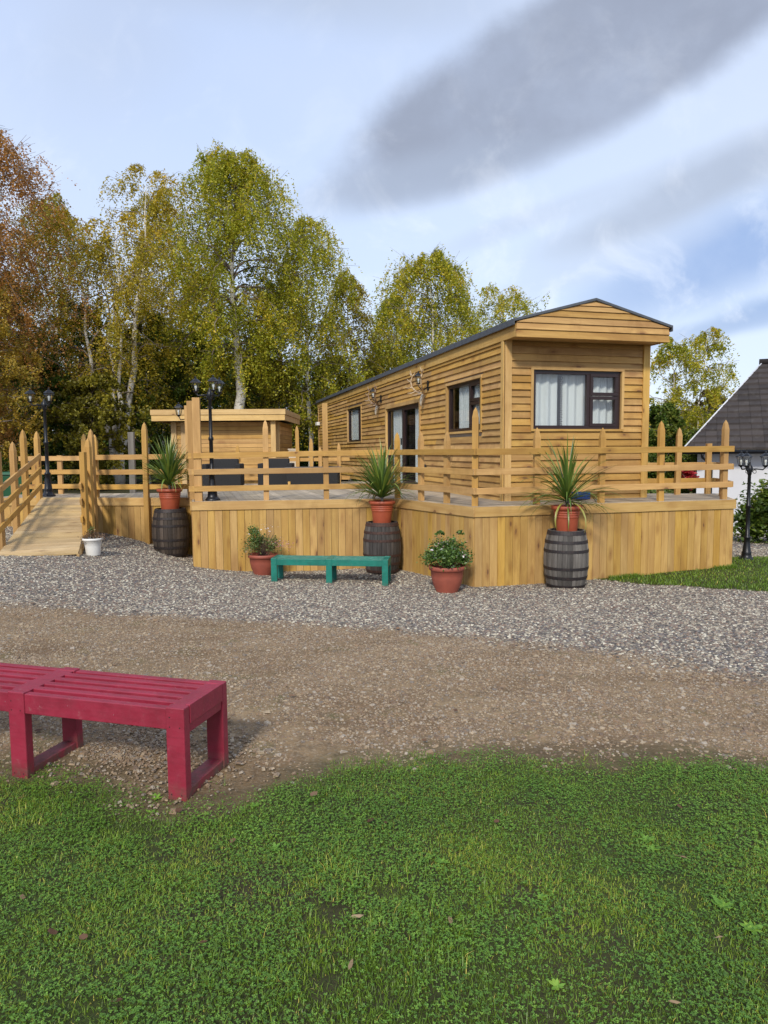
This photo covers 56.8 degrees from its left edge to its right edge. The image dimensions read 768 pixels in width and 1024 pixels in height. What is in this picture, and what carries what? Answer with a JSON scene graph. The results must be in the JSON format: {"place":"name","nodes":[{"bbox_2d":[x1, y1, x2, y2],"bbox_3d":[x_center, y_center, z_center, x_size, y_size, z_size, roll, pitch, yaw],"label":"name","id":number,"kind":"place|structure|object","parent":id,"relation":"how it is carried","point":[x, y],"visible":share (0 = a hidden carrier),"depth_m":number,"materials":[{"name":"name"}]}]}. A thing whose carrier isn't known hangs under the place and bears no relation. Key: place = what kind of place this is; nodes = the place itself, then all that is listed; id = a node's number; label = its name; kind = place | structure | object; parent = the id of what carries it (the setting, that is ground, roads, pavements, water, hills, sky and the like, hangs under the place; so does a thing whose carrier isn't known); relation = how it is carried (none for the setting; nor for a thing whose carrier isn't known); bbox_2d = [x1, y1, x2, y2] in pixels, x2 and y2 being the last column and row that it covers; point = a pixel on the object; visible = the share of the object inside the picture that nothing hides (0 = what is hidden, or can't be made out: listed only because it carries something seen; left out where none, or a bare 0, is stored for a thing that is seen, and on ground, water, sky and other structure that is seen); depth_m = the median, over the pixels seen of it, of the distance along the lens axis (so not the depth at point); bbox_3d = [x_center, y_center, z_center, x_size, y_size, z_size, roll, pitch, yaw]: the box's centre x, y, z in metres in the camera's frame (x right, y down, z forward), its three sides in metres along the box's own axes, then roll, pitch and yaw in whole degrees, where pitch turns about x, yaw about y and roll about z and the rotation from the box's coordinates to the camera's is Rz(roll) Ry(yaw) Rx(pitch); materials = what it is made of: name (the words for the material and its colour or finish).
{"place":"outdoors","nodes":[
{"label":"outdoors","id":0,"kind":"place"},
{"bbox_2d":[0,459,767,1023],"bbox_3d":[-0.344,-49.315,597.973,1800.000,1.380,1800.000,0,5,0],"label":"ground","id":1,"kind":"structure","parent":0,"point":[316,757],"depth_m":3.03,"materials":[{"name":"green plant"}]},
{"bbox_2d":[2,471,42,496],"bbox_3d":[-8.153,-0.414,16.018,0.688,1.000,0.784,0,5,0],"label":"wheelie bin","id":2,"kind":"object","parent":1,"relation":"on","point":[6,491],"visible":0.07,"depth_m":15.67,"materials":[{"name":"green plastic"}]},
{"bbox_2d":[0,288,54,469],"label":"autumn tree","id":3,"kind":"object","parent":1,"relation":"on","point":[14,371],"visible":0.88,"depth_m":22.00,"materials":[{"name":"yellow plant"}]},
{"bbox_2d":[0,270,60,480],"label":"understorey tree","id":4,"kind":"object","parent":1,"relation":"on","point":[19,467],"visible":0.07,"depth_m":29.45,"materials":[{"name":"brown plant"}]},
{"bbox_2d":[0,498,83,556],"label":"wooden ramp","id":5,"kind":"structure","parent":1,"relation":"on","point":[50,526],"depth_m":11.45,"materials":[{"name":"brown wood"}]},
{"bbox_2d":[0,429,42,550],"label":"timber railing","id":6,"kind":"object","parent":5,"relation":"on","point":[17,490],"visible":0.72,"depth_m":11.69,"materials":[{"name":"brown wood"}]},
{"bbox_2d":[79,429,98,549],"bbox_3d":[-5.079,-0.403,12.276,0.125,2.081,2.174,-2,5,-17],"label":"timber railing","id":7,"kind":"object","parent":5,"relation":"on","point":[88,497],"visible":0.82,"depth_m":12.09,"materials":[{"name":"brown wood"}]},
{"bbox_2d":[0,350,94,483],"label":"understorey tree","id":8,"kind":"object","parent":1,"relation":"on","point":[56,380],"visible":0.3,"depth_m":26.52,"materials":[{"name":"green plant"}]},
{"bbox_2d":[48,928,57,934],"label":"fallen leaf","id":9,"kind":"object","parent":1,"relation":"on","point":[52,931],"visible":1,"depth_m":2.34,"materials":[{"name":"brown plant"}]},
{"bbox_2d":[0,125,110,482],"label":"birch tree","id":10,"kind":"object","parent":1,"relation":"on","point":[7,151],"visible":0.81,"depth_m":24.66,"materials":[{"name":"orange plant"}]},
{"bbox_2d":[5,193,121,476],"bbox_3d":[-15.700,-8.090,33.344,7.679,13.495,6.738,0,5,0],"label":"birch tree","id":11,"kind":"object","parent":1,"relation":"on","point":[56,198],"visible":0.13,"depth_m":32.75,"materials":[{"name":"orange plant"}]},
{"bbox_2d":[11,297,140,478],"bbox_3d":[-13.020,-5.121,30.686,5.493,7.971,5.460,4,7,42],"label":"understorey tree","id":12,"kind":"object","parent":1,"relation":"on","point":[76,341],"visible":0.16,"depth_m":30.13,"materials":[{"name":"green plant"}]},
{"bbox_2d":[79,933,87,939],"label":"fallen leaf","id":13,"kind":"object","parent":1,"relation":"on","point":[83,936],"visible":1,"depth_m":2.31,"materials":[{"name":"brown plant"}]},
{"bbox_2d":[32,372,151,489],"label":"understorey tree","id":14,"kind":"object","parent":1,"relation":"on","point":[92,385],"visible":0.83,"depth_m":24.49,"materials":[{"name":"green plant"}]},
{"bbox_2d":[81,537,102,555],"bbox_3d":[-4.541,0.536,11.063,0.322,0.270,0.313,0,5,0],"label":"flower pot","id":15,"kind":"object","parent":1,"relation":"on","point":[92,547],"visible":0.89,"depth_m":10.97,"materials":[{"name":"white plastic"}]},
{"bbox_2d":[77,526,107,539],"bbox_3d":[-4.534,0.351,11.037,0.432,0.267,0.361,0,5,0],"label":"heather plant","id":16,"kind":"object","parent":15,"relation":"in","point":[95,534],"visible":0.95,"depth_m":11.02,"materials":[{"name":"brown plant"}]},
{"bbox_2d":[0,162,219,483],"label":"birch tree","id":17,"kind":"object","parent":1,"relation":"on","point":[117,336],"visible":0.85,"depth_m":26.84,"materials":[{"name":"green plant"}]},
{"bbox_2d":[0,663,228,801],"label":"slatted bench","id":18,"kind":"object","parent":1,"relation":"on","point":[178,709],"visible":1,"depth_m":3.48,"materials":[{"name":"painted wood"}]},
{"bbox_2d":[127,432,136,492],"bbox_3d":[-6.014,-0.755,16.994,0.140,2.300,0.100,0,5,0],"label":"old post","id":19,"kind":"object","parent":1,"relation":"on","point":[131,450],"visible":0.56,"depth_m":16.91,"materials":[{"name":"grey wood"}]},
{"bbox_2d":[87,312,203,483],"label":"understorey tree","id":20,"kind":"object","parent":1,"relation":"on","point":[180,390],"visible":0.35,"depth_m":29.22,"materials":[{"name":"green plant"}]},
{"bbox_2d":[151,793,160,799],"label":"broadleaf weed","id":21,"kind":"object","parent":1,"relation":"on","point":[156,796],"visible":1,"depth_m":3.28,"materials":[{"name":"green plant"}]},
{"bbox_2d":[113,185,210,453],"bbox_3d":[-10.651,-8.468,34.184,5.603,14.063,5.680,0,5,0],"label":"birch tree","id":22,"kind":"object","parent":1,"relation":"on","point":[159,217],"visible":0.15,"depth_m":33.74,"materials":[{"name":"green plant"}]},
{"bbox_2d":[152,507,189,556],"bbox_3d":[-3.858,0.361,12.855,0.659,0.860,0.659,0,5,0],"label":"whisky barrel","id":23,"kind":"object","parent":1,"relation":"on","point":[170,532],"visible":0.91,"depth_m":12.60,"materials":[{"name":"brown wood"}]},
{"bbox_2d":[156,488,182,508],"bbox_3d":[-3.862,-0.228,12.805,0.454,0.390,0.454,0,5,0],"label":"flower pot","id":24,"kind":"object","parent":23,"relation":"on","point":[169,498],"visible":0.94,"depth_m":12.66,"materials":[{"name":"ceramic"}]},
{"bbox_2d":[127,435,207,492],"bbox_3d":[-3.833,-0.877,12.739,1.452,1.080,1.387,0,5,0],"label":"spiky plant","id":25,"kind":"object","parent":24,"relation":"in","point":[169,467],"visible":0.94,"depth_m":12.61,"materials":[{"name":"green plant"}]},
{"bbox_2d":[131,328,227,481],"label":"understorey tree","id":26,"kind":"object","parent":1,"relation":"on","point":[184,396],"visible":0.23,"depth_m":31.29,"materials":[{"name":"green plant"}]},
{"bbox_2d":[176,272,257,408],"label":"understorey tree","id":27,"kind":"object","parent":1,"relation":"on","point":[233,394],"visible":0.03,"depth_m":37.01,"materials":[{"name":"green plant"}]},
{"bbox_2d":[150,409,299,483],"bbox_3d":[-4.356,-1.529,20.397,3.550,2.625,3.351,0,5,0],"label":"garden hut","id":28,"kind":"object","parent":1,"relation":"on","point":[233,428],"visible":0.5,"depth_m":19.16,"materials":[{"name":"brown wood"}]},
{"bbox_2d":[137,137,334,408],"bbox_3d":[-6.043,-7.739,28.462,8.249,13.630,7.874,0,5,0],"label":"birch tree","id":29,"kind":"object","parent":1,"relation":"on","point":[215,174],"visible":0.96,"depth_m":27.46,"materials":[{"name":"green plant"}]},
{"bbox_2d":[248,552,277,574],"bbox_3d":[-2.024,0.874,11.897,0.510,0.350,0.510,0,5,0],"label":"flower pot","id":30,"kind":"object","parent":1,"relation":"on","point":[260,565],"visible":0.73,"depth_m":11.72,"materials":[{"name":"ceramic"}]},
{"bbox_2d":[237,523,294,556],"bbox_3d":[-1.944,0.487,11.874,0.962,0.626,0.669,0,5,0],"label":"bedding plant","id":31,"kind":"object","parent":30,"relation":"in","point":[254,542],"visible":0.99,"depth_m":11.83,"materials":[{"name":"green plant"}]},
{"bbox_2d":[212,342,317,450],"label":"understorey tree","id":32,"kind":"object","parent":1,"relation":"on","point":[231,404],"visible":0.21,"depth_m":30.12,"materials":[{"name":"green plant"}]},
{"bbox_2d":[214,280,333,466],"bbox_3d":[-5.158,-6.699,36.595,7.290,10.638,5.771,3,6,31],"label":"understorey tree","id":33,"kind":"object","parent":1,"relation":"on","point":[258,397],"visible":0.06,"depth_m":36.02,"materials":[{"name":"green plant"}]},
{"bbox_2d":[270,842,279,850],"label":"broadleaf weed","id":34,"kind":"object","parent":1,"relation":"on","point":[274,844],"visible":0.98,"depth_m":2.85,"materials":[{"name":"green plant"}]},
{"bbox_2d":[288,449,295,466],"bbox_3d":[-2.438,-0.804,19.059,0.240,1.782,0.160,0,5,0],"label":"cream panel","id":35,"kind":"object","parent":1,"relation":"on","point":[292,457],"visible":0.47,"depth_m":18.94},
{"bbox_2d":[222,214,376,466],"bbox_3d":[-2.994,-6.825,30.066,6.557,11.600,5.537,4,7,44],"label":"birch tree","id":36,"kind":"object","parent":1,"relation":"on","point":[306,356],"visible":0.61,"depth_m":29.81,"materials":[{"name":"green plant"}]},
{"bbox_2d":[288,357,361,480],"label":"understorey tree","id":37,"kind":"object","parent":1,"relation":"on","point":[303,448],"visible":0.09,"depth_m":34.99,"materials":[{"name":"green plant"}]},
{"bbox_2d":[0,323,658,475],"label":"woodland","id":38,"kind":"object","parent":1,"relation":"on","point":[127,461],"depth_m":43.24,"materials":[{"name":"green plant"}]},
{"bbox_2d":[294,272,403,480],"bbox_3d":[-1.849,-6.424,34.636,5.248,10.416,6.204,-2,5,-18],"label":"birch tree","id":39,"kind":"object","parent":1,"relation":"on","point":[358,321],"visible":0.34,"depth_m":33.85,"materials":[{"name":"green plant"}]},
{"bbox_2d":[348,959,352,968],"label":"fallen leaf","id":40,"kind":"object","parent":1,"relation":"on","point":[350,964],"visible":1,"depth_m":2.17,"materials":[{"name":"beige plant"}]},
{"bbox_2d":[351,914,362,917],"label":"fallen leaf","id":41,"kind":"object","parent":1,"relation":"on","point":[358,915],"visible":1,"depth_m":2.40,"materials":[{"name":"beige plant"}]},
{"bbox_2d":[4,481,735,586],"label":"wooden deck","id":42,"kind":"structure","parent":1,"relation":"on","point":[505,541],"depth_m":11.62,"materials":[{"name":"brown wood"}]},
{"bbox_2d":[24,388,55,496],"bbox_3d":[-6.556,-1.327,13.601,0.516,2.067,0.603,-3,5,-25],"label":"lamp post","id":43,"kind":"object","parent":42,"relation":"on","point":[48,490],"visible":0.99,"depth_m":13.61,"materials":[{"name":"black metal"}]},
{"bbox_2d":[18,434,85,493],"bbox_3d":[-6.730,-0.695,14.526,1.410,1.800,0.108,0,5,0],"label":"timber railing","id":44,"kind":"object","parent":42,"relation":"on","point":[60,486],"visible":0.38,"depth_m":14.46,"materials":[{"name":"brown wood"}]},
{"bbox_2d":[94,423,188,543],"bbox_3d":[-4.422,-0.471,13.126,2.094,2.360,0.163,0,5,9],"label":"timber railing","id":45,"kind":"object","parent":42,"relation":"on","point":[146,486],"visible":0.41,"depth_m":13.10,"materials":[{"name":"brown wood"}]},
{"bbox_2d":[184,398,202,500],"bbox_3d":[-3.391,-1.100,12.578,0.185,1.748,1.320,-2,5,-21],"label":"wooden post","id":46,"kind":"object","parent":42,"relation":"on","point":[192,414],"visible":0.77,"depth_m":12.06,"materials":[{"name":"brown wood"}]},
{"bbox_2d":[174,402,184,419],"bbox_3d":[-3.756,-1.848,13.008,0.193,0.330,0.155,0,5,0],"label":"post lantern","id":47,"kind":"object","parent":46,"relation":"attached to","point":[178,405],"visible":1,"depth_m":12.98,"materials":[{"name":"black metal"}]},
{"bbox_2d":[190,375,224,500],"bbox_3d":[-2.981,-1.248,12.099,0.586,2.117,0.560,-2,5,-14],"label":"lamp post","id":48,"kind":"object","parent":42,"relation":"on","point":[212,495],"visible":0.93,"depth_m":12.10,"materials":[{"name":"black metal"}]},
{"bbox_2d":[202,459,244,485],"bbox_3d":[-3.752,-0.904,16.618,0.880,0.672,0.874,-1,5,-5],"label":"rattan armchair","id":49,"kind":"object","parent":42,"relation":"on","point":[228,479],"visible":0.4,"depth_m":16.22,"materials":[{"name":"grey wicker"}]},
{"bbox_2d":[258,458,294,484],"bbox_3d":[-2.554,-0.939,16.917,0.800,0.672,0.874,-1,5,-3],"label":"rattan armchair","id":50,"kind":"object","parent":42,"relation":"on","point":[277,479],"visible":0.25,"depth_m":16.50,"materials":[{"name":"grey wicker"}]},
{"bbox_2d":[220,426,349,483],"bbox_3d":[-2.575,-1.475,18.353,3.369,1.497,0.109,0,5,0],"label":"timber railing","id":51,"kind":"object","parent":42,"relation":"on","point":[319,459],"visible":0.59,"depth_m":18.34,"materials":[{"name":"brown wood"}]},
{"bbox_2d":[188,403,393,499],"bbox_3d":[-1.575,-1.039,12.241,3.513,1.658,0.110,-1,5,-8],"label":"timber railing","id":52,"kind":"object","parent":42,"relation":"on","point":[266,471],"visible":0.81,"depth_m":12.20,"materials":[{"name":"brown wood"}]},
{"bbox_2d":[285,466,341,484],"bbox_3d":[-1.618,-0.821,16.389,1.240,0.435,0.880,0,5,0],"label":"rattan table","id":53,"kind":"object","parent":42,"relation":"on","point":[305,478],"visible":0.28,"depth_m":15.99,"materials":[{"name":"grey wicker"}]},
{"bbox_2d":[394,407,478,505],"bbox_3d":[0.796,-0.891,11.467,0.132,1.462,2.404,-3,6,-29],"label":"timber railing","id":54,"kind":"object","parent":42,"relation":"on","point":[447,452],"visible":0.89,"depth_m":11.15,"materials":[{"name":"brown wood"}]},
{"bbox_2d":[316,298,672,500],"bbox_3d":[1.007,-2.481,19.986,2.826,3.238,18.080,-2,5,-15],"label":"cabin","id":55,"kind":"object","parent":42,"relation":"on","point":[579,372],"visible":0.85,"depth_m":12.01,"materials":[{"name":"brown wood"}]},
{"bbox_2d":[347,404,361,442],"bbox_3d":[-0.863,-2.710,22.014,0.165,1.135,2.020,-2,5,-15],"label":"window","id":56,"kind":"structure","parent":55,"relation":"in","point":[354,414],"depth_m":22.30,"materials":[{"name":"clear glass"}]},
{"bbox_2d":[364,384,378,414],"bbox_3d":[-0.282,-2.980,18.927,0.333,0.795,0.981,-2,5,-15],"label":"antler mount","id":57,"kind":"object","parent":55,"relation":"attached to","point":[376,407],"visible":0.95,"depth_m":18.93,"materials":[{"name":"beige"}]},
{"bbox_2d":[369,388,381,402],"bbox_3d":[-0.224,-3.087,18.714,0.323,0.402,0.182,0,5,0],"label":"wall lantern","id":58,"kind":"object","parent":55,"relation":"attached to","point":[373,390],"depth_m":18.70,"materials":[{"name":"black metal"}]},
{"bbox_2d":[385,398,421,483],"bbox_3d":[0.500,-1.631,17.079,0.193,1.982,2.940,-2,5,-15],"label":"patio door","id":59,"kind":"structure","parent":55,"relation":"in","point":[399,409],"depth_m":17.01,"materials":[{"name":"clear glass"}]},
{"bbox_2d":[407,367,425,405],"bbox_3d":[0.730,-2.666,15.174,0.333,0.795,0.981,-2,5,-15],"label":"antler mount","id":60,"kind":"object","parent":55,"relation":"attached to","point":[423,395],"visible":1,"depth_m":15.19,"materials":[{"name":"beige"}]},
{"bbox_2d":[414,371,428,389],"bbox_3d":[0.788,-2.772,14.961,0.323,0.402,0.182,0,5,0],"label":"wall lantern","id":61,"kind":"object","parent":55,"relation":"attached to","point":[418,374],"depth_m":14.95,"materials":[{"name":"black metal"}]},
{"bbox_2d":[445,374,482,433],"bbox_3d":[1.523,-1.956,13.161,0.166,0.990,1.800,-2,5,-15],"label":"window","id":62,"kind":"structure","parent":55,"relation":"in","point":[470,389],"depth_m":13.26,"materials":[{"name":"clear glass"}]},
{"bbox_2d":[530,366,624,430],"bbox_3d":[3.188,-1.873,11.887,1.720,1.041,0.271,-2,5,-15],"label":"window","id":63,"kind":"structure","parent":55,"relation":"in","point":[588,402],"depth_m":11.91,"materials":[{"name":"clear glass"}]},
{"bbox_2d":[572,491,589,498],"bbox_3d":[3.245,-0.285,11.697,0.240,0.141,0.200,-2,5,-15],"label":"storage tub","id":64,"kind":"object","parent":42,"relation":"on","point":[585,496],"visible":0.27,"depth_m":11.61,"materials":[{"name":"blue plastic"}]},
{"bbox_2d":[473,420,733,504],"bbox_3d":[3.491,-0.791,11.045,4.535,1.298,0.115,-2,5,-15],"label":"timber railing","id":65,"kind":"object","parent":42,"relation":"on","point":[661,467],"visible":0.99,"depth_m":11.05,"materials":[{"name":"brown wood"}]},
{"bbox_2d":[647,428,715,494],"bbox_3d":[5.144,-0.926,12.953,1.977,1.217,0.183,-1,5,-4],"label":"timber railing","id":66,"kind":"object","parent":42,"relation":"on","point":[677,478],"visible":0.47,"depth_m":13.03,"materials":[{"name":"brown wood"}]},
{"bbox_2d":[715,445,734,495],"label":"timber railing","id":67,"kind":"object","parent":42,"relation":"on","point":[717,479],"visible":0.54,"depth_m":12.45,"materials":[{"name":"brown wood"}]},
{"bbox_2d":[363,520,400,573],"bbox_3d":[-0.031,0.593,12.115,0.659,0.860,0.659,1,5,15],"label":"whisky barrel","id":68,"kind":"object","parent":1,"relation":"on","point":[381,539],"visible":0.81,"depth_m":11.86,"materials":[{"name":"brown wood"}]},
{"bbox_2d":[369,500,394,522],"bbox_3d":[-0.035,0.005,12.064,0.454,0.390,0.454,0,5,0],"label":"flower pot","id":69,"kind":"object","parent":68,"relation":"on","point":[381,512],"visible":0.92,"depth_m":11.92,"materials":[{"name":"ceramic"}]},
{"bbox_2d":[340,437,416,501],"bbox_3d":[-0.054,-0.640,12.019,1.599,1.271,1.458,0,5,0],"label":"spiky plant","id":70,"kind":"object","parent":69,"relation":"in","point":[378,480],"visible":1,"depth_m":11.92,"materials":[{"name":"green plant"}]},
{"bbox_2d":[0,596,767,820],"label":"loose stones","id":71,"kind":"object","parent":1,"relation":"on","point":[745,731],"visible":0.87,"depth_m":4.91,"materials":[{"name":"stone gravel"}]},
{"bbox_2d":[0,526,767,685],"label":"gravel","id":72,"kind":"structure","parent":1,"relation":"on","point":[389,608],"depth_m":8.59,"materials":[{"name":"grey gravel"}]},
{"bbox_2d":[271,555,390,585],"bbox_3d":[-0.832,0.933,11.236,1.854,0.444,0.411,0,5,7],"label":"slatted bench","id":73,"kind":"object","parent":72,"relation":"on","point":[331,563],"visible":0.88,"depth_m":11.08,"materials":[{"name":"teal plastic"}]},
{"bbox_2d":[429,563,465,592],"bbox_3d":[0.912,0.962,10.270,0.534,0.385,0.534,0,5,0],"label":"flower pot","id":74,"kind":"object","parent":72,"relation":"on","point":[447,580],"visible":0.86,"depth_m":10.09,"materials":[{"name":"ceramic"}]},
{"bbox_2d":[416,530,474,571],"bbox_3d":[0.885,0.562,10.220,0.844,0.615,0.807,0,5,0],"label":"bedding plant","id":75,"kind":"object","parent":74,"relation":"in","point":[447,553],"visible":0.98,"depth_m":10.13,"materials":[{"name":"green plant"}]},
{"bbox_2d":[543,528,588,588],"bbox_3d":[2.705,0.688,10.549,0.659,0.860,0.659,3,6,31],"label":"whisky barrel","id":76,"kind":"object","parent":72,"relation":"on","point":[566,560],"visible":0.98,"depth_m":10.29,"materials":[{"name":"grey wood"}]},
{"bbox_2d":[551,504,582,530],"bbox_3d":[2.701,0.100,10.498,0.454,0.390,0.454,0,5,0],"label":"flower pot","id":77,"kind":"object","parent":76,"relation":"on","point":[562,518],"visible":0.85,"depth_m":10.36,"materials":[{"name":"ceramic"}]},
{"bbox_2d":[513,433,627,532],"bbox_3d":[2.637,-0.448,10.398,1.579,1.440,1.651,-3,5,-26],"label":"spiky plant","id":78,"kind":"object","parent":77,"relation":"in","point":[565,481],"visible":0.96,"depth_m":10.30,"materials":[{"name":"green plant"}]},
{"bbox_2d":[0,744,767,1023],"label":"clover","id":79,"kind":"object","parent":1,"relation":"on","point":[400,834],"visible":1,"depth_m":2.54,"materials":[{"name":"green plant"}]},
{"bbox_2d":[353,291,431,376],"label":"birch tree","id":80,"kind":"object","parent":1,"relation":"on","point":[381,356],"visible":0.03,"depth_m":37.82,"materials":[{"name":"green plant"}]},
{"bbox_2d":[346,241,493,382],"bbox_3d":[2.613,-7.065,36.188,10.198,12.209,9.572,-5,6,-40],"label":"birch tree","id":81,"kind":"object","parent":1,"relation":"on","point":[451,277],"visible":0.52,"depth_m":34.46,"materials":[{"name":"green plant"}]},
{"bbox_2d":[435,856,447,862],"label":"broadleaf weed","id":82,"kind":"object","parent":1,"relation":"on","point":[439,860],"visible":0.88,"depth_m":2.75,"materials":[{"name":"green plant"}]},
{"bbox_2d":[434,282,549,348],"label":"birch tree","id":83,"kind":"object","parent":1,"relation":"on","point":[503,306],"visible":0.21,"depth_m":38.59,"materials":[{"name":"green plant"}]},
{"bbox_2d":[547,978,565,989],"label":"broadleaf weed","id":84,"kind":"object","parent":1,"relation":"on","point":[554,982],"visible":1,"depth_m":2.11,"materials":[{"name":"green plant"}]},
{"bbox_2d":[639,832,655,841],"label":"broadleaf weed","id":85,"kind":"object","parent":1,"relation":"on","point":[644,838],"visible":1,"depth_m":2.89,"materials":[{"name":"green plant"}]},
{"bbox_2d":[645,844,659,849],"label":"broadleaf weed","id":86,"kind":"object","parent":1,"relation":"on","point":[652,848],"visible":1,"depth_m":2.82,"materials":[{"name":"green plant"}]},
{"bbox_2d":[647,489,691,493],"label":"shrub","id":87,"kind":"object","parent":1,"relation":"on","point":[664,491],"visible":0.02,"depth_m":16.38,"materials":[{"name":"green plant"}]},
{"bbox_2d":[648,434,696,491],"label":"understorey tree","id":88,"kind":"object","parent":1,"relation":"on","point":[666,437],"visible":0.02,"depth_m":27.74,"materials":[{"name":"green plant"}]},
{"bbox_2d":[648,402,700,492],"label":"understorey tree","id":89,"kind":"object","parent":1,"relation":"on","point":[668,416],"visible":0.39,"depth_m":25.41,"materials":[{"name":"green plant"}]},
{"bbox_2d":[681,470,699,490],"bbox_3d":[6.549,-0.733,15.220,0.493,0.566,0.486,0,5,0],"label":"shrub","id":90,"kind":"object","parent":1,"relation":"on","point":[688,474],"visible":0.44,"depth_m":15.13,"materials":[{"name":"red plant"}]},
{"bbox_2d":[649,326,739,472],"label":"birch tree","id":91,"kind":"object","parent":1,"relation":"on","point":[698,417],"visible":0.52,"depth_m":29.13,"materials":[{"name":"green plant"}]},
{"bbox_2d":[667,387,727,489],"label":"understorey tree","id":92,"kind":"object","parent":1,"relation":"on","point":[704,406],"visible":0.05,"depth_m":32.62,"materials":[{"name":"green plant"}]},
{"bbox_2d":[712,894,733,909],"bbox_3d":[1.174,1.356,2.464,0.073,0.022,0.061,2,6,29],"label":"broadleaf weed","id":93,"kind":"object","parent":1,"relation":"on","point":[720,904],"visible":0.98,"depth_m":2.47,"materials":[{"name":"green plant"}]},
{"bbox_2d":[683,359,767,532],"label":"white house","id":94,"kind":"structure","parent":1,"relation":"on","point":[743,411],"depth_m":20.61,"materials":[{"name":"white painted plaster"},{"name":"dark tile"}]},
{"bbox_2d":[733,473,767,542],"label":"shrub","id":95,"kind":"object","parent":1,"relation":"on","point":[759,517],"visible":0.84,"depth_m":16.18,"materials":[{"name":"green plant"}]},
{"bbox_2d":[738,920,762,933],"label":"broadleaf weed","id":96,"kind":"object","parent":1,"relation":"on","point":[754,926],"visible":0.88,"depth_m":2.35,"materials":[{"name":"green plant"}]},
{"bbox_2d":[736,451,767,559],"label":"lamp post","id":97,"kind":"object","parent":1,"relation":"on","point":[746,552],"visible":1,"depth_m":12.37,"materials":[{"name":"black metal"}]},
{"bbox_2d":[0,747,767,1023],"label":"grass","id":98,"kind":"structure","parent":0,"point":[392,983],"depth_m":2.51,"materials":[{"name":"green plant"}]},
{"bbox_2d":[0,0,767,430],"label":"sky","id":99,"kind":"structure","parent":0,"point":[615,152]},
{"bbox_2d":[598,556,767,590],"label":"grass","id":100,"kind":"structure","parent":0,"point":[719,586],"depth_m":10.74,"materials":[{"name":"green plant"}]},
{"bbox_2d":[732,533,767,556],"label":"gravel","id":101,"kind":"structure","parent":0,"point":[740,546],"depth_m":15.51,"materials":[{"name":"grey gravel"}]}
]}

